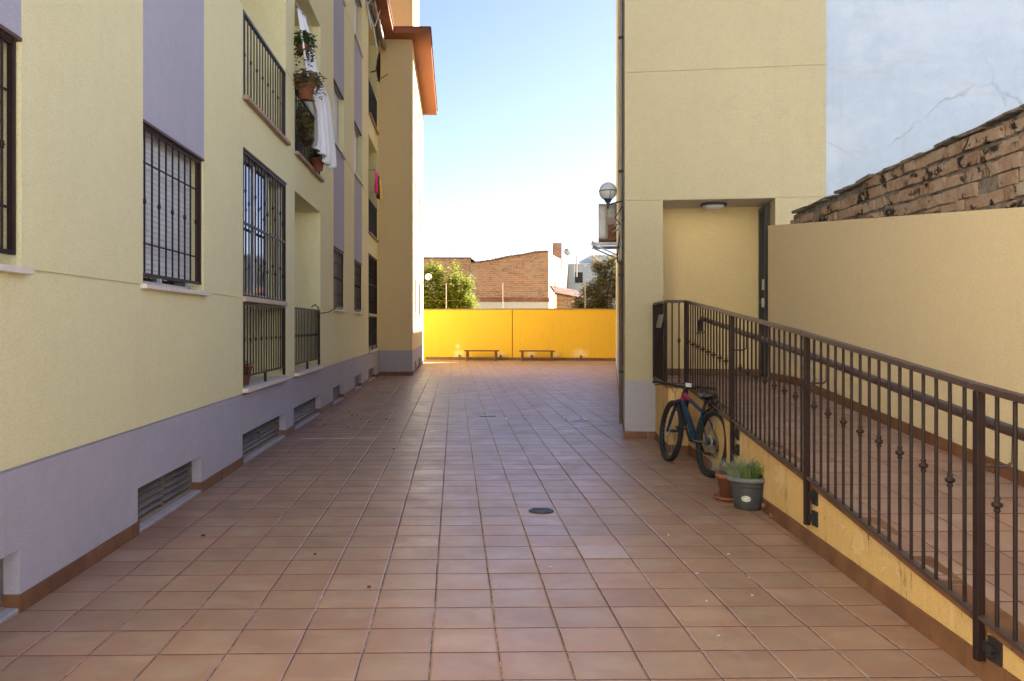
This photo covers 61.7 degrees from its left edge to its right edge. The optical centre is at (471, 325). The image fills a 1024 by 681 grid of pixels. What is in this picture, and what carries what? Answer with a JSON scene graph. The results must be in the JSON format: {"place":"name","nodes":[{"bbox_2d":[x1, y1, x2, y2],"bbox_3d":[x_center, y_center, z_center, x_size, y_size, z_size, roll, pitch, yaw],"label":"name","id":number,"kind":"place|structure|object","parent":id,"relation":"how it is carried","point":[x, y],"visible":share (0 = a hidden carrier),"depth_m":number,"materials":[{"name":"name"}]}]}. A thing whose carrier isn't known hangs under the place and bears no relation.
{"place":"outdoors","nodes":[
{"label":"outdoors","id":0,"kind":"place"},
{"bbox_2d":[423,257,473,307],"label":"brick building","id":1,"kind":"structure","parent":0,"point":[464,263],"depth_m":52.38,"materials":[{"name":"brick"}]},
{"bbox_2d":[0,360,981,680],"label":"courtyard paving","id":2,"kind":"structure","parent":0,"point":[440,538],"depth_m":5.49,"materials":[{"name":"tile"}]},
{"bbox_2d":[0,0,437,624],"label":"apartment building","id":3,"kind":"structure","parent":2,"relation":"on","point":[188,232],"depth_m":7.58,"materials":[{"name":"paint"}]},
{"bbox_2d":[0,24,33,274],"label":"window","id":4,"kind":"structure","parent":3,"relation":"in","point":[11,44],"depth_m":4.71,"materials":[{"name":"brown metal"}]},
{"bbox_2d":[139,119,210,295],"bbox_3d":[-2.626,-0.942,7.424,0.235,1.315,1.710,0,0,-1],"label":"window","id":5,"kind":"structure","parent":3,"relation":"in","point":[167,186],"depth_m":7.47,"materials":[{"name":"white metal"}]},
{"bbox_2d":[244,361,253,384],"bbox_3d":[-2.774,0.554,10.197,0.350,0.302,0.346,0,0,-1],"label":"potted plant","id":6,"kind":"object","parent":3,"relation":"on","point":[246,380],"visible":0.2,"depth_m":10.14,"materials":[{"name":"brown ceramic"}]},
{"bbox_2d":[244,155,279,298],"bbox_3d":[-2.720,-1.178,10.988,0.040,1.684,2.480,0,0,-1],"label":"window frame","id":7,"kind":"structure","parent":3,"relation":"in","point":[244,155],"depth_m":10.80,"materials":[{"name":"black metal"}]},
{"bbox_2d":[296,103,315,153],"bbox_3d":[-2.786,-3.106,13.460,0.796,0.951,0.733,0,0,-1],"label":"potted plant","id":8,"kind":"object","parent":3,"relation":"on","point":[304,123],"visible":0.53,"depth_m":13.36,"materials":[{"name":"green plant"}]},
{"bbox_2d":[294,30,317,66],"bbox_3d":[-2.547,-4.206,12.947,0.446,0.541,0.444,0,0,-1],"label":"potted plant","id":9,"kind":"object","parent":3,"relation":"attached to","point":[308,44],"visible":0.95,"depth_m":12.88,"materials":[{"name":"green plant"}]},
{"bbox_2d":[292,68,326,101],"bbox_3d":[-2.508,-3.657,13.003,0.638,0.508,0.602,0,0,-1],"label":"potted plant","id":10,"kind":"object","parent":3,"relation":"attached to","point":[306,91],"visible":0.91,"depth_m":12.91,"materials":[{"name":"green plant"}]},
{"bbox_2d":[295,2,336,168],"bbox_3d":[-2.502,-3.799,14.095,0.371,2.272,2.556,0,0,-1],"label":"hanging sheet","id":11,"kind":"object","parent":3,"relation":"hanging from","point":[324,143],"visible":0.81,"depth_m":13.90,"materials":[{"name":"white fabric"}]},
{"bbox_2d":[309,149,323,171],"bbox_3d":[-2.598,-2.806,14.403,0.392,0.413,0.396,0,0,18],"label":"potted plant","id":12,"kind":"object","parent":3,"relation":"on","point":[317,164],"visible":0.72,"depth_m":14.31,"materials":[{"name":"green plant"}]},
{"bbox_2d":[311,304,335,313],"bbox_3d":[-2.640,-0.285,15.016,0.135,0.167,0.951,0,0,16],"label":"wire hook","id":13,"kind":"object","parent":3,"relation":"attached to","point":[322,312],"visible":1,"depth_m":15.07,"materials":[{"name":"black metal"}]},
{"bbox_2d":[333,246,346,311],"bbox_3d":[-2.834,-0.942,17.857,0.235,1.315,1.720,0,0,-1],"label":"window","id":14,"kind":"structure","parent":3,"relation":"in","point":[338,255],"depth_m":18.03,"materials":[{"name":"black metal"}]},
{"bbox_2d":[334,79,346,159],"bbox_3d":[-2.834,-4.283,17.857,0.235,1.315,1.720,0,0,-1],"label":"window","id":15,"kind":"structure","parent":3,"relation":"in","point":[335,96],"depth_m":18.19,"materials":[{"name":"white metal"}]},
{"bbox_2d":[353,259,363,314],"bbox_3d":[-2.905,-0.942,21.396,0.235,1.315,1.800,0,0,-1],"label":"window","id":16,"kind":"structure","parent":3,"relation":"in","point":[356,264],"depth_m":21.56,"materials":[{"name":"black metal"}]},
{"bbox_2d":[354,120,363,185],"bbox_3d":[-2.905,-4.283,21.396,0.235,1.315,1.800,0,0,-1],"label":"window","id":17,"kind":"structure","parent":3,"relation":"in","point":[355,135],"depth_m":21.86,"materials":[{"name":"white metal"}]},
{"bbox_2d":[354,0,363,57],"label":"window","id":18,"kind":"structure","parent":3,"relation":"in","point":[355,6],"depth_m":21.83,"materials":[{"name":"metal"}]},
{"bbox_2d":[366,0,385,50],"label":"awning","id":19,"kind":"object","parent":3,"relation":"attached to","point":[375,13],"visible":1,"depth_m":24.09,"materials":[{"name":"grey fabric"}]},
{"bbox_2d":[371,51,387,82],"bbox_3d":[-2.655,-7.410,24.556,0.431,0.890,0.796,0,0,-36],"label":"satellite dish","id":20,"kind":"object","parent":3,"relation":"attached to","point":[378,65],"visible":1,"depth_m":24.34,"materials":[{"name":"black metal"}]},
{"bbox_2d":[415,279,417,315],"bbox_3d":[-2.010,-0.968,29.716,0.235,1.285,1.200,0,0,-1],"label":"window","id":21,"kind":"structure","parent":3,"relation":"in","point":[415,279],"depth_m":30.15,"materials":[{"name":"white metal"}]},
{"bbox_2d":[419,283,421,316],"bbox_3d":[-2.079,-0.968,33.165,0.235,1.285,1.700,0,0,-1],"label":"window","id":22,"kind":"structure","parent":3,"relation":"in","point":[419,283],"depth_m":33.65,"materials":[{"name":"white metal"}]},
{"bbox_2d":[420,274,431,283],"bbox_3d":[-1.774,-1.806,32.971,0.472,0.388,0.260,0,0,-1],"label":"globe lamp","id":23,"kind":"object","parent":3,"relation":"attached to","point":[428,277],"visible":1,"depth_m":32.90,"materials":[{"name":"white glass"}]},
{"bbox_2d":[298,438,375,438],"bbox_3d":[-1.890,1.585,12.015,1.101,0.002,0.031,0,0,-1],"label":"grout smear","id":24,"kind":"object","parent":2,"relation":"on","point":[336,438],"visible":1,"depth_m":12.00},
{"bbox_2d":[464,350,498,360],"bbox_3d":[0.450,1.353,38.892,1.550,0.470,0.430,0,0,9],"label":"bench","id":25,"kind":"object","parent":2,"relation":"on","point":[467,355],"visible":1,"depth_m":38.81,"materials":[{"name":"brown wood"}]},
{"bbox_2d":[423,308,615,360],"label":"yellow wall","id":26,"kind":"structure","parent":2,"relation":"on","point":[577,334],"depth_m":39.16,"materials":[{"name":"paint"}]},
{"bbox_2d":[423,282,585,308],"bbox_3d":[4.243,-1.365,38.939,16.266,1.190,0.039,0,0,9],"label":"wire fence","id":27,"kind":"object","parent":26,"relation":"on","point":[502,291],"visible":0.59,"depth_m":39.39,"materials":[{"name":"galvanized metal wire"},{"name":"metal posts"}]},
{"bbox_2d":[519,350,554,360],"bbox_3d":[2.933,1.353,38.488,1.560,0.470,0.430,0,0,9],"label":"bench","id":28,"kind":"object","parent":2,"relation":"on","point":[522,354],"visible":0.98,"depth_m":38.38,"materials":[{"name":"brown wood"}]},
{"bbox_2d":[529,507,553,512],"bbox_3d":[0.594,1.583,7.333,0.216,0.006,0.216,0,0,-1],"label":"floor drain","id":29,"kind":"object","parent":2,"relation":"on","point":[541,510],"visible":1,"depth_m":7.33,"materials":[{"name":"metal"}]},
{"bbox_2d":[577,546,629,558],"bbox_3d":[0.921,1.587,5.997,0.318,0.002,0.320,0,0,-1],"label":"replacement tile","id":30,"kind":"object","parent":2,"relation":"attached to","point":[587,552],"visible":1,"depth_m":5.98,"materials":[{"name":"tile"}]},
{"bbox_2d":[652,380,727,477],"bbox_3d":[2.453,1.127,9.533,0.745,0.942,1.820,7,-1,-9],"label":"bicycle","id":31,"kind":"object","parent":2,"relation":"on","point":[680,405],"visible":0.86,"depth_m":9.49,"materials":[{"name":"metal"}]},
{"bbox_2d":[616,0,825,438],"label":"entrance building","id":32,"kind":"structure","parent":2,"relation":"on","point":[724,101],"depth_m":11.99,"materials":[{"name":"paint"}]},
{"bbox_2d":[591,204,619,259],"bbox_3d":[2.146,-1.474,13.541,0.506,0.851,1.296,0,0,9],"label":"air conditioner","id":33,"kind":"object","parent":32,"relation":"attached to","point":[607,229],"visible":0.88,"depth_m":13.33,"materials":[{"name":"grey metal"}]},
{"bbox_2d":[599,182,622,208],"bbox_3d":[2.020,-1.905,12.571,0.325,0.390,0.270,0,0,-39],"label":"wall lamp","id":34,"kind":"object","parent":32,"relation":"attached to","point":[607,192],"visible":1,"depth_m":12.47,"materials":[{"name":"white glass"}]},
{"bbox_2d":[615,0,622,364],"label":"cable","id":35,"kind":"object","parent":32,"relation":"attached to","point":[622,190],"visible":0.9,"depth_m":12.62,"materials":[{"name":"black metal"}]},
{"bbox_2d":[619,0,623,423],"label":"downpipe","id":36,"kind":"object","parent":32,"relation":"attached to","point":[621,371],"visible":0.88,"depth_m":12.81,"materials":[{"name":"grey metal"}]},
{"bbox_2d":[700,202,726,209],"bbox_3d":[3.476,-1.708,12.308,0.370,0.085,0.367,0,0,-1],"label":"ceiling lamp","id":37,"kind":"object","parent":32,"relation":"attached to","point":[713,205],"visible":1,"depth_m":12.20,"materials":[{"name":"white glass"}]},
{"bbox_2d":[758,205,769,376],"bbox_3d":[4.212,-0.492,12.376,0.096,2.435,0.505,0,0,8],"label":"door","id":38,"kind":"structure","parent":32,"relation":"in","point":[764,212],"depth_m":12.41,"materials":[{"name":"black metal"}]},
{"bbox_2d":[706,458,743,501],"bbox_3d":[2.336,1.397,7.804,0.560,0.380,0.526,0,0,-1],"label":"potted plant","id":39,"kind":"object","parent":2,"relation":"on","point":[725,490],"visible":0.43,"depth_m":7.75,"materials":[{"name":"orange plant"}]},
{"bbox_2d":[714,454,764,510],"bbox_3d":[2.351,1.344,7.451,0.535,0.484,0.496,0,0,-1],"label":"potted plant","id":40,"kind":"object","parent":2,"relation":"on","point":[746,482],"visible":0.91,"depth_m":7.34,"materials":[{"name":"grey plant"}]},
{"bbox_2d":[654,375,1023,680],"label":"access ramp","id":41,"kind":"structure","parent":2,"relation":"on","point":[840,539],"depth_m":5.62,"materials":[{"name":"paint"}]},
{"bbox_2d":[653,300,1023,666],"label":"ramp railing","id":42,"kind":"object","parent":41,"relation":"on","point":[992,647],"visible":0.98,"depth_m":5.01,"materials":[{"name":"brown metal"}]},
{"bbox_2d":[768,207,1023,486],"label":"boundary wall","id":43,"kind":"structure","parent":2,"relation":"on","point":[943,292],"depth_m":7.54,"materials":[{"name":"beige paint"}]},
{"bbox_2d":[790,104,1023,223],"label":"brick wall","id":44,"kind":"structure","parent":43,"relation":"on","point":[980,167],"depth_m":7.00,"materials":[{"name":"brown brick"}]},
{"bbox_2d":[419,0,615,262],"label":"sky","id":45,"kind":"structure","parent":0,"point":[519,147],"materials":[{"name":"blue"}]},
{"bbox_2d":[471,243,567,309],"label":"brick building","id":46,"kind":"structure","parent":0,"point":[537,272],"depth_m":52.07,"materials":[{"name":"brick"}]},
{"bbox_2d":[564,247,570,265],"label":"satellite dish","id":47,"kind":"object","parent":46,"relation":"attached to","point":[567,251],"visible":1,"depth_m":62.18,"materials":[{"name":"grey metal"}]},
{"bbox_2d":[568,255,615,307],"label":"house","id":48,"kind":"structure","parent":0,"point":[584,273],"depth_m":66.18,"materials":[{"name":"white paint"}]},
{"bbox_2d":[574,254,577,276],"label":"flue pipe","id":49,"kind":"object","parent":48,"relation":"attached to","point":[576,266],"visible":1,"depth_m":60.12,"materials":[{"name":"grey metal"}]},
{"bbox_2d":[575,272,582,282],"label":"window","id":50,"kind":"structure","parent":48,"relation":"in","point":[579,279],"depth_m":66.15,"materials":[{"name":"black glass"}]},
{"label":"ground","id":51,"kind":"structure","parent":0,"visible":0},
{"bbox_2d":[423,256,480,309],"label":"tree","id":52,"kind":"object","parent":51,"relation":"on","point":[455,291],"visible":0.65,"depth_m":42.71,"materials":[{"name":"green plant"}]},
{"bbox_2d":[550,285,582,307],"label":"shed","id":53,"kind":"structure","parent":51,"relation":"on","point":[563,295],"depth_m":48.12,"materials":[{"name":"ceramic"}]},
{"bbox_2d":[564,250,615,307],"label":"tree","id":54,"kind":"object","parent":51,"relation":"on","point":[598,299],"visible":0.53,"depth_m":42.92,"materials":[{"name":"green plant"}]},
{"bbox_2d":[826,0,1023,195],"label":"neighbour building","id":55,"kind":"structure","parent":51,"relation":"on","point":[905,79],"depth_m":11.56,"materials":[{"name":"white paint"}]},
{"bbox_3d":[-2.811,-4.350,25.099,0.201,0.032,2.500,0,0,-1],"label":"clothes line","id":56,"kind":"object","parent":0,"visible":0},
{"bbox_2d":[374,170,377,193],"bbox_3d":[-2.701,-4.050,24.201,0.063,0.621,0.608,0,0,4],"label":"shirt","id":57,"kind":"object","parent":56,"relation":"hanging from","point":[376,184],"visible":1,"depth_m":24.16,"materials":[{"name":"pink fabric"}]},
{"bbox_2d":[376,175,379,198],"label":"trousers","id":58,"kind":"object","parent":56,"relation":"hanging from","point":[378,196],"visible":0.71,"depth_m":24.86,"materials":[{"name":"black fabric"}]},
{"bbox_2d":[379,179,381,199],"bbox_3d":[-2.726,-4.050,25.451,0.063,0.621,0.675,0,0,4],"label":"shirt","id":59,"kind":"object","parent":56,"relation":"hanging from","point":[380,190],"visible":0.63,"depth_m":25.51,"materials":[{"name":"yellow fabric"}]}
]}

